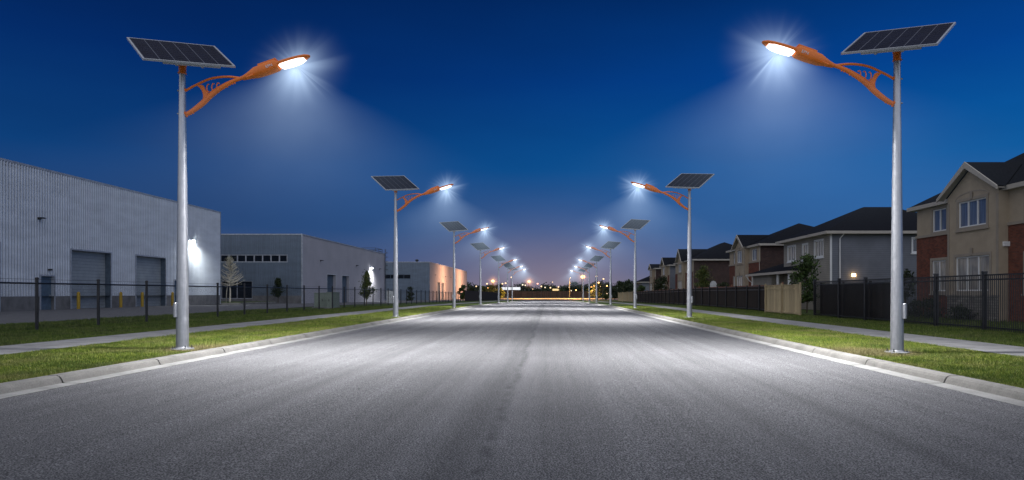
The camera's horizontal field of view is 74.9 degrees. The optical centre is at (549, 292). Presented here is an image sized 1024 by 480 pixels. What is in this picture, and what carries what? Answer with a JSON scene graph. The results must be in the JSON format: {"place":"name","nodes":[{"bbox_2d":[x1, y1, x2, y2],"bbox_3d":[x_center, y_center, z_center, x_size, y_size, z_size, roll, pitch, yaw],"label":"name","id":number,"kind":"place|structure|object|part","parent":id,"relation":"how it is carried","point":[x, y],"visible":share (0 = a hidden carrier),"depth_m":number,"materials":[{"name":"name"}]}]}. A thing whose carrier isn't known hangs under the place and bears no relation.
{"place":"outdoors","nodes":[
{"label":"outdoors","id":0,"kind":"place"},
{"bbox_2d":[0,158,220,310],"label":"warehouse","id":1,"kind":"structure","parent":0,"point":[57,227],"depth_m":64.35,"materials":[{"name":"metal"}]},
{"bbox_2d":[0,242,0,310],"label":"roller door","id":2,"kind":"structure","parent":1,"relation":"in","point":[0,242],"depth_m":53.33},
{"bbox_2d":[40,275,55,309],"bbox_3d":[-44.075,-0.035,58.375,0.350,3.070,1.790,0,0,0],"label":"door","id":3,"kind":"structure","parent":1,"relation":"in","point":[48,277],"depth_m":58.60,"materials":[{"name":"metal"}]},
{"bbox_2d":[70,248,111,308],"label":"roller door","id":4,"kind":"structure","parent":1,"relation":"in","point":[91,266],"depth_m":64.63,"materials":[{"name":"grey metal"}]},
{"bbox_2d":[135,254,165,306],"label":"roller door","id":5,"kind":"structure","parent":1,"relation":"in","point":[148,268],"depth_m":74.53,"materials":[{"name":"grey metal"}]},
{"bbox_2d":[174,279,175,302],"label":"door","id":6,"kind":"structure","parent":1,"relation":"in","point":[174,279],"depth_m":78.07,"materials":[{"name":"metal"}]},
{"bbox_2d":[0,308,306,331],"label":"grass","id":7,"kind":"structure","parent":0,"point":[122,319],"depth_m":35.24,"materials":[{"name":"green plant"}]},
{"bbox_2d":[0,305,407,345],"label":"grass","id":8,"kind":"structure","parent":0,"point":[33,336],"depth_m":29.08,"materials":[{"name":"green plant"}]},
{"bbox_2d":[0,300,464,323],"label":"yard","id":9,"kind":"structure","parent":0,"point":[56,317],"depth_m":53.12,"materials":[{"name":"plant"}]},
{"bbox_2d":[77,292,79,308],"bbox_3d":[-42.800,0.710,60.600,0.520,1.620,0.520,0,0,0],"label":"bollard","id":10,"kind":"object","parent":9,"relation":"on","point":[78,301],"visible":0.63,"depth_m":60.49,"materials":[{"name":"yellow metal"}]},
{"bbox_2d":[119,292,123,307],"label":"bollard","id":11,"kind":"object","parent":9,"relation":"on","point":[120,301],"visible":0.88,"depth_m":66.77,"materials":[{"name":"metal"}]},
{"bbox_2d":[141,292,143,306],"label":"bollard","id":12,"kind":"object","parent":9,"relation":"on","point":[142,300],"visible":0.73,"depth_m":70.49,"materials":[{"name":"metal"}]},
{"bbox_2d":[171,292,173,305],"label":"bollard","id":13,"kind":"object","parent":9,"relation":"on","point":[172,296],"visible":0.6,"depth_m":75.08,"materials":[{"name":"metal"}]},
{"bbox_2d":[207,302,274,304],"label":"kerb","id":14,"kind":"structure","parent":9,"relation":"on","point":[243,303],"depth_m":89.42,"materials":[{"name":"concrete"}]},
{"bbox_2d":[221,301,273,302],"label":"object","id":15,"kind":"structure","parent":9,"relation":"on","point":[242,301],"depth_m":99.62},
{"bbox_2d":[221,255,244,301],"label":"tree","id":16,"kind":"object","parent":15,"relation":"on","point":[230,267],"visible":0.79,"depth_m":91.17,"materials":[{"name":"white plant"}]},
{"bbox_2d":[271,278,285,299],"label":"tree","id":17,"kind":"object","parent":9,"relation":"on","point":[277,283],"visible":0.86,"depth_m":103.96,"materials":[{"name":"green plant"}]},
{"bbox_2d":[221,234,387,302],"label":"warehouse","id":18,"kind":"structure","parent":9,"relation":"on","point":[291,261],"depth_m":106.16,"materials":[{"name":"grey metal"}]},
{"bbox_2d":[221,281,251,298],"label":"window","id":19,"kind":"structure","parent":18,"relation":"in","point":[239,294],"depth_m":106.17,"materials":[{"name":"black glass"}]},
{"bbox_2d":[221,254,287,261],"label":"window","id":20,"kind":"structure","parent":18,"relation":"in","point":[237,257],"depth_m":106.17,"materials":[{"name":"white glass"}]},
{"bbox_2d":[327,274,335,291],"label":"roller door","id":21,"kind":"structure","parent":18,"relation":"in","point":[330,276],"depth_m":120.62,"materials":[{"name":"grey metal"}]},
{"bbox_2d":[342,275,349,301],"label":"roller door","id":22,"kind":"structure","parent":18,"relation":"in","point":[344,277],"depth_m":130.11,"materials":[{"name":"grey metal"}]},
{"bbox_2d":[407,286,414,300],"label":"shrub","id":23,"kind":"object","parent":9,"relation":"on","point":[409,294],"visible":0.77,"depth_m":164.80,"materials":[{"name":"green plant"}]},
{"bbox_2d":[457,284,466,299],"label":"tree","id":24,"kind":"object","parent":9,"relation":"on","point":[462,288],"visible":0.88,"depth_m":235.49,"materials":[{"name":"green plant"}]},
{"bbox_2d":[0,305,465,382],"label":"grass","id":25,"kind":"structure","parent":0,"point":[45,362],"depth_m":18.33,"materials":[{"name":"green plant"}]},
{"bbox_2d":[0,300,506,354],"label":"pavement","id":26,"kind":"structure","parent":0,"point":[17,348],"depth_m":23.79,"materials":[{"name":"concrete"}]},
{"bbox_2d":[0,300,1023,479],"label":"road","id":27,"kind":"structure","parent":0,"point":[546,390],"depth_m":8.59,"materials":[{"name":"grey asphalt"}]},
{"bbox_2d":[0,300,525,398],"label":"gutter","id":28,"kind":"object","parent":27,"relation":"on","point":[22,392],"visible":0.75,"depth_m":14.66,"materials":[{"name":"concrete"}]},
{"bbox_2d":[568,300,1023,406],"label":"gutter","id":29,"kind":"object","parent":27,"relation":"on","point":[972,391],"visible":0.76,"depth_m":13.72,"materials":[{"name":"concrete"}]},
{"bbox_2d":[0,0,1023,288],"label":"sky","id":30,"kind":"structure","parent":0,"point":[542,117],"materials":[{"name":"blue"}]},
{"bbox_2d":[4,297,1023,404],"bbox_3d":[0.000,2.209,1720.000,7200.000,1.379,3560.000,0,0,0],"label":"ground","id":31,"kind":"structure","parent":0,"point":[803,311],"depth_m":80.83,"materials":[{"name":"green plant"}]},
{"bbox_2d":[127,37,309,350],"bbox_3d":[-8.859,-2.734,17.975,4.609,8.567,2.305,0,0,-18],"label":"street lamp","id":32,"kind":"object","parent":31,"relation":"on","point":[182,56],"visible":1,"depth_m":17.59,"materials":[{"name":"metal"}]},
{"bbox_2d":[0,277,460,331],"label":"chain link fence","id":33,"kind":"object","parent":31,"relation":"on","point":[37,299],"visible":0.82,"depth_m":34.64,"materials":[{"name":"black metal"}]},
{"bbox_2d":[0,300,524,393],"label":"kerb","id":34,"kind":"structure","parent":31,"relation":"on","point":[22,384],"depth_m":15.07,"materials":[{"name":"concrete"}]},
{"bbox_2d":[313,293,326,307],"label":"utility cabinet","id":35,"kind":"object","parent":31,"relation":"on","point":[323,297],"visible":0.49,"depth_m":66.58,"materials":[{"name":"green metal"}]},
{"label":"door","id":36,"kind":"part","parent":35,"relation":"part of","materials":[{"name":"green metal"}]},
{"bbox_2d":[325,292,340,308],"bbox_3d":[-21.250,0.765,65.550,0.900,1.670,2.400,0,0,0],"label":"utility cabinet","id":37,"kind":"object","parent":31,"relation":"on","point":[329,304],"visible":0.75,"depth_m":64.71,"materials":[{"name":"green metal"}]},
{"bbox_3d":[-21.250,0.720,64.474,0.480,1.120,0.048,0,0,0],"label":"door","id":38,"kind":"part","parent":37,"relation":"part of","materials":[{"name":"green metal"}]},
{"bbox_2d":[358,269,376,304],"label":"tree","id":39,"kind":"object","parent":31,"relation":"on","point":[366,283],"visible":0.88,"depth_m":77.83,"materials":[{"name":"green plant"}]},
{"bbox_2d":[385,290,392,303],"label":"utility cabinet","id":40,"kind":"object","parent":31,"relation":"on","point":[390,295],"visible":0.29,"depth_m":103.98,"materials":[{"name":"metal"}]},
{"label":"door","id":41,"kind":"part","parent":40,"relation":"part of","materials":[{"name":"grey metal"}]},
{"bbox_2d":[371,176,453,316],"bbox_3d":[-8.536,-2.945,41.310,4.839,8.996,2.420,0,0,-18],"label":"street lamp","id":42,"kind":"object","parent":31,"relation":"on","point":[395,184],"visible":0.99,"depth_m":40.90,"materials":[{"name":"grey metal"}]},
{"bbox_2d":[385,259,466,299],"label":"warehouse","id":43,"kind":"structure","parent":31,"relation":"on","point":[432,277],"depth_m":219.00,"materials":[{"name":"grey metal"}]},
{"bbox_2d":[385,275,409,278],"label":"window","id":44,"kind":"structure","parent":43,"relation":"in","point":[386,276],"depth_m":219.22,"materials":[{"name":"black glass"}]},
{"bbox_2d":[437,282,438,299],"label":"roller door","id":45,"kind":"structure","parent":43,"relation":"in","point":[437,282],"depth_m":238.23,"materials":[{"name":"metal"}]},
{"bbox_2d":[439,221,488,307],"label":"street lamp","id":46,"kind":"object","parent":31,"relation":"on","point":[453,226],"visible":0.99,"depth_m":66.90,"materials":[{"name":"grey metal"}]},
{"bbox_2d":[466,286,474,290],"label":"tree","id":47,"kind":"object","parent":31,"relation":"on","point":[471,288],"visible":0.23,"depth_m":261.86,"materials":[{"name":"green plant"}]},
{"bbox_2d":[465,290,500,300],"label":"board fence","id":48,"kind":"object","parent":31,"relation":"on","point":[470,295],"visible":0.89,"depth_m":186.68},
{"bbox_2d":[481,286,487,291],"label":"tree","id":49,"kind":"object","parent":31,"relation":"on","point":[483,288],"visible":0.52,"depth_m":279.24,"materials":[{"name":"green plant"}]},
{"bbox_2d":[470,242,504,303],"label":"street lamp","id":50,"kind":"object","parent":31,"relation":"on","point":[480,246],"visible":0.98,"depth_m":94.20,"materials":[{"name":"grey metal"}]},
{"bbox_2d":[487,285,496,291],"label":"tree","id":51,"kind":"object","parent":31,"relation":"on","point":[490,288],"visible":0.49,"depth_m":289.58,"materials":[{"name":"green plant"}]},
{"bbox_2d":[495,288,504,297],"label":"tree","id":52,"kind":"object","parent":31,"relation":"on","point":[501,290],"visible":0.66,"depth_m":299.60,"materials":[{"name":"yellow plant"}]},
{"bbox_2d":[490,255,516,302],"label":"street lamp","id":53,"kind":"object","parent":31,"relation":"on","point":[498,258],"visible":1,"depth_m":123.28,"materials":[{"name":"grey metal"}]},
{"bbox_2d":[501,287,519,290],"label":"building","id":54,"kind":"structure","parent":31,"relation":"on","point":[510,288],"depth_m":395.00,"materials":[{"name":"white"}]},
{"bbox_2d":[502,262,522,301],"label":"street lamp","id":55,"kind":"object","parent":31,"relation":"on","point":[507,265],"visible":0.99,"depth_m":148.59,"materials":[{"name":"grey metal"}]},
{"bbox_2d":[508,267,524,300],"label":"street lamp","id":56,"kind":"object","parent":31,"relation":"on","point":[512,277],"visible":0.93,"depth_m":164.90,"materials":[{"name":"grey metal"}]},
{"bbox_2d":[467,279,633,296],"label":"treeline","id":57,"kind":"object","parent":31,"relation":"on","point":[574,286],"visible":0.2,"depth_m":419.67,"materials":[{"name":"green plant"}]},
{"bbox_2d":[570,267,588,300],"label":"street lamp","id":58,"kind":"object","parent":31,"relation":"on","point":[582,270],"visible":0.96,"depth_m":172.89,"materials":[{"name":"grey metal"}]},
{"bbox_2d":[575,263,594,301],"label":"street lamp","id":59,"kind":"object","parent":31,"relation":"on","point":[588,265],"visible":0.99,"depth_m":149.88,"materials":[{"name":"grey metal"}]},
{"bbox_2d":[578,255,604,302],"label":"street lamp","id":60,"kind":"object","parent":31,"relation":"on","point":[595,258],"visible":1,"depth_m":123.89,"materials":[{"name":"grey metal"}]},
{"bbox_2d":[587,283,606,298],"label":"tree","id":61,"kind":"object","parent":31,"relation":"on","point":[598,292],"visible":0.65,"depth_m":299.62,"materials":[{"name":"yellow plant"}]},
{"bbox_2d":[586,241,620,304],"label":"street lamp","id":62,"kind":"object","parent":31,"relation":"on","point":[610,245],"visible":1,"depth_m":92.00,"materials":[{"name":"grey metal"}]},
{"bbox_2d":[600,294,609,299],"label":"tree","id":63,"kind":"object","parent":31,"relation":"on","point":[605,296],"visible":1,"depth_m":239.42,"materials":[{"name":"green plant"}]},
{"bbox_2d":[609,287,617,298],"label":"tree","id":64,"kind":"object","parent":31,"relation":"on","point":[614,290],"visible":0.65,"depth_m":259.31,"materials":[{"name":"green plant"}]},
{"bbox_2d":[609,281,625,298],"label":"tree","id":65,"kind":"object","parent":31,"relation":"on","point":[619,290],"visible":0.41,"depth_m":234.56,"materials":[{"name":"green plant"}]},
{"bbox_2d":[599,219,650,307],"bbox_3d":[7.429,-2.882,65.006,4.770,8.867,2.386,0,0,18],"label":"street lamp","id":66,"kind":"object","parent":31,"relation":"on","point":[635,224],"visible":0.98,"depth_m":64.60,"materials":[{"name":"grey metal"}]},
{"bbox_2d":[617,279,633,291],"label":"tree","id":67,"kind":"object","parent":31,"relation":"on","point":[625,287],"visible":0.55,"depth_m":224.48,"materials":[{"name":"green plant"}]},
{"bbox_2d":[618,291,632,301],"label":"timber fence","id":68,"kind":"object","parent":31,"relation":"on","point":[625,296],"visible":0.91,"depth_m":149.37,"materials":[{"name":"beige wood"}]},
{"bbox_2d":[633,285,644,291],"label":"shrub","id":69,"kind":"object","parent":31,"relation":"on","point":[642,287],"visible":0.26,"depth_m":141.75,"materials":[{"name":"green plant"}]},
{"bbox_2d":[637,276,649,290],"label":"house","id":70,"kind":"structure","parent":31,"relation":"on","point":[645,282],"depth_m":195.00,"materials":[{"name":"grey"}]},
{"bbox_2d":[648,264,660,290],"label":"house","id":71,"kind":"structure","parent":31,"relation":"on","point":[655,271],"depth_m":149.00,"materials":[{"name":"paint"}]},
{"bbox_2d":[650,276,671,290],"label":"tree","id":72,"kind":"object","parent":31,"relation":"on","point":[662,280],"visible":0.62,"depth_m":119.59,"materials":[{"name":"green plant"}]},
{"bbox_2d":[659,257,675,289],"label":"house","id":73,"kind":"structure","parent":31,"relation":"on","point":[667,266],"depth_m":132.00,"materials":[{"name":"paint"}]},
{"bbox_2d":[631,173,714,317],"bbox_3d":[7.536,-2.945,40.510,4.839,8.996,2.420,0,0,18],"label":"street lamp","id":74,"kind":"object","parent":31,"relation":"on","point":[689,181],"visible":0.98,"depth_m":40.10,"materials":[{"name":"grey metal"}]},
{"bbox_2d":[673,242,731,288],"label":"house","id":75,"kind":"structure","parent":31,"relation":"on","point":[716,259],"depth_m":109.29,"materials":[{"name":"brick"}]},
{"bbox_2d":[678,263,681,273],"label":"window","id":76,"kind":"structure","parent":75,"relation":"in","point":[679,264],"depth_m":117.34,"materials":[{"name":"grey glass"}]},
{"bbox_2d":[633,284,773,310],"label":"board fence","id":77,"kind":"object","parent":31,"relation":"on","point":[747,298],"visible":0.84,"depth_m":69.01,"materials":[{"name":"black paint"}]},
{"bbox_2d":[693,264,714,287],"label":"tree","id":78,"kind":"object","parent":31,"relation":"on","point":[704,275],"visible":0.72,"depth_m":83.70,"materials":[{"name":"green plant"}]},
{"bbox_2d":[639,282,783,305],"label":"timber fence","id":79,"kind":"object","parent":31,"relation":"on","point":[715,287],"visible":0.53,"depth_m":70.13,"materials":[{"name":"wood"}]},
{"bbox_2d":[716,282,729,286],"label":"shrub","id":80,"kind":"object","parent":31,"relation":"on","point":[723,284],"visible":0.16,"depth_m":78.34,"materials":[{"name":"green plant"}]},
{"bbox_2d":[726,223,812,285],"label":"house","id":81,"kind":"structure","parent":31,"relation":"on","point":[749,254],"depth_m":78.27,"materials":[{"name":"brick"}]},
{"bbox_2d":[736,273,742,285],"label":"window","id":82,"kind":"structure","parent":81,"relation":"in","point":[739,278],"depth_m":80.83,"materials":[{"name":"grey glass"}]},
{"bbox_2d":[737,247,742,264],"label":"window","id":83,"kind":"structure","parent":81,"relation":"in","point":[739,252],"depth_m":80.49,"materials":[{"name":"grey glass"}]},
{"bbox_2d":[751,247,756,261],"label":"window","id":84,"kind":"structure","parent":81,"relation":"in","point":[753,250],"depth_m":76.62,"materials":[{"name":"grey glass"}]},
{"bbox_2d":[765,282,800,314],"bbox_3d":[16.450,0.435,47.200,0.140,2.230,7.120,0,0,0],"label":"timber fence","id":85,"kind":"object","parent":31,"relation":"on","point":[781,298],"visible":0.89,"depth_m":46.98,"materials":[{"name":"beige wood"}]},
{"bbox_2d":[569,300,1023,400],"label":"kerb","id":86,"kind":"structure","parent":31,"relation":"on","point":[1009,391],"depth_m":14.21,"materials":[{"name":"concrete"}]},
{"bbox_2d":[788,253,822,312],"bbox_3d":[19.633,-0.744,51.184,2.772,4.691,2.760,0,0,36],"label":"tree","id":87,"kind":"object","parent":31,"relation":"on","point":[807,265],"visible":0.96,"depth_m":50.80,"materials":[{"name":"green plant"}]},
{"bbox_2d":[745,207,916,309],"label":"house","id":88,"kind":"structure","parent":31,"relation":"on","point":[854,245],"depth_m":55.78,"materials":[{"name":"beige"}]},
{"bbox_2d":[787,245,795,262],"bbox_3d":[23.505,-3.760,64.600,0.190,1.680,2.360,0,0,0],"label":"window","id":89,"kind":"structure","parent":88,"relation":"in","point":[791,250],"depth_m":64.90,"materials":[{"name":"white paint"}]},
{"bbox_2d":[802,243,807,260],"bbox_3d":[23.505,-3.735,61.200,0.190,1.630,1.560,0,0,0],"label":"window","id":90,"kind":"structure","parent":88,"relation":"in","point":[804,247],"depth_m":61.56,"materials":[{"name":"grey glass"}]},
{"bbox_2d":[814,239,823,258],"bbox_3d":[23.505,-3.810,58.100,0.190,1.680,2.160,0,0,0],"label":"window","id":91,"kind":"structure","parent":88,"relation":"in","point":[818,245],"depth_m":58.19,"materials":[{"name":"white paint"}]},
{"bbox_2d":[910,237,916,253],"bbox_3d":[30.825,-3.935,55.705,1.310,1.430,0.190,0,0,0],"label":"window","id":92,"kind":"structure","parent":88,"relation":"in","point":[913,241],"depth_m":55.71,"materials":[{"name":"grey glass"}]},
{"bbox_2d":[822,281,890,319],"bbox_3d":[17.700,0.445,38.400,0.140,2.210,10.120,0,0,0],"label":"board fence","id":93,"kind":"object","parent":31,"relation":"on","point":[872,300],"visible":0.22,"depth_m":36.67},
{"bbox_2d":[762,22,955,353],"bbox_3d":[7.839,-2.734,16.995,4.609,8.567,2.305,0,0,18],"label":"street lamp","id":94,"kind":"object","parent":31,"relation":"on","point":[897,42],"visible":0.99,"depth_m":16.61,"materials":[{"name":"metal"}]},
{"bbox_2d":[903,269,916,302],"bbox_3d":[29.485,-0.186,54.520,1.694,3.575,1.908,0,0,-20],"label":"shrub","id":95,"kind":"object","parent":31,"relation":"on","point":[905,274],"visible":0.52,"depth_m":54.34,"materials":[{"name":"green plant"}]},
{"bbox_2d":[908,299,923,317],"bbox_3d":[22.195,0.979,40.703,1.797,1.244,1.750,0,0,0],"label":"shrub","id":96,"kind":"object","parent":31,"relation":"on","point":[913,308],"visible":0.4,"depth_m":40.45,"materials":[{"name":"green plant"}]},
{"bbox_2d":[813,271,1023,332],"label":"picket fence","id":97,"kind":"object","parent":31,"relation":"on","point":[860,299],"visible":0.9,"depth_m":29.64,"materials":[{"name":"black metal"}]},
{"bbox_2d":[912,297,944,317],"bbox_3d":[22.251,0.896,38.981,1.623,1.438,1.585,0,0,0],"label":"shrub","id":98,"kind":"object","parent":31,"relation":"on","point":[927,307],"visible":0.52,"depth_m":38.96,"materials":[{"name":"green plant"}]},
{"bbox_2d":[941,304,977,319],"bbox_3d":[22.210,1.094,36.245,1.828,1.017,1.496,0,0,0],"label":"shrub","id":99,"kind":"object","parent":31,"relation":"on","point":[959,313],"visible":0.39,"depth_m":36.08,"materials":[{"name":"green plant"}]},
{"bbox_2d":[907,153,1023,321],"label":"house","id":100,"kind":"structure","parent":31,"relation":"on","point":[970,218],"depth_m":36.00,"materials":[{"name":"paint"}]},
{"bbox_2d":[929,257,946,294],"bbox_3d":[23.475,-0.985,40.125,0.190,2.250,1.930,0,0,0],"label":"window","id":101,"kind":"structure","parent":100,"relation":"in","point":[939,264],"depth_m":40.09,"materials":[{"name":"grey glass"}]},
{"bbox_2d":[931,205,946,233],"bbox_3d":[23.505,-4.335,40.125,0.190,1.750,1.930,0,0,0],"label":"window","id":102,"kind":"structure","parent":100,"relation":"in","point":[938,214],"depth_m":40.29,"materials":[{"name":"glass"}]},
{"bbox_2d":[952,248,991,294],"bbox_3d":[23.005,-1.150,36.250,0.190,2.580,3.380,0,0,0],"label":"window","id":103,"kind":"structure","parent":100,"relation":"in","point":[970,263],"depth_m":36.27,"materials":[{"name":"grey glass"}]},
{"bbox_2d":[955,192,989,232],"bbox_3d":[23.005,-4.435,36.250,0.190,2.110,2.880,0,0,0],"label":"window","id":104,"kind":"structure","parent":100,"relation":"in","point":[972,214],"depth_m":36.27,"materials":[{"name":"glass"}]},
{"bbox_2d":[1021,251,1023,295],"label":"window","id":105,"kind":"structure","parent":100,"relation":"in","point":[1023,251],"depth_m":32.93,"materials":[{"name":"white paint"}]},
{"bbox_2d":[449,298,617,299],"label":"road","id":106,"kind":"structure","parent":0,"point":[551,299],"depth_m":258.03,"materials":[{"name":"grey asphalt"}]},
{"bbox_2d":[499,291,594,297],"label":"boundary wall","id":107,"kind":"structure","parent":0,"point":[540,294],"depth_m":352.24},
{"bbox_2d":[710,281,716,286],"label":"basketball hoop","id":108,"kind":"object","parent":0,"point":[713,283],"visible":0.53,"depth_m":82.50,"materials":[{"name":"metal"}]},
{"bbox_2d":[585,300,1023,356],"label":"pavement","id":109,"kind":"structure","parent":0,"point":[993,347],"depth_m":23.23,"materials":[{"name":"concrete"}]},
{"bbox_2d":[617,306,1023,387],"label":"grass","id":110,"kind":"structure","parent":0,"point":[922,355],"depth_m":17.64,"materials":[{"name":"green plant"}]},
{"bbox_2d":[669,306,1023,346],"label":"grass","id":111,"kind":"structure","parent":0,"point":[991,336],"depth_m":28.49,"materials":[{"name":"green plant"}]},
{"bbox_2d":[835,315,1023,332],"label":"grass","id":112,"kind":"structure","parent":0,"point":[968,323],"depth_m":32.07,"materials":[{"name":"green plant"}]}
]}

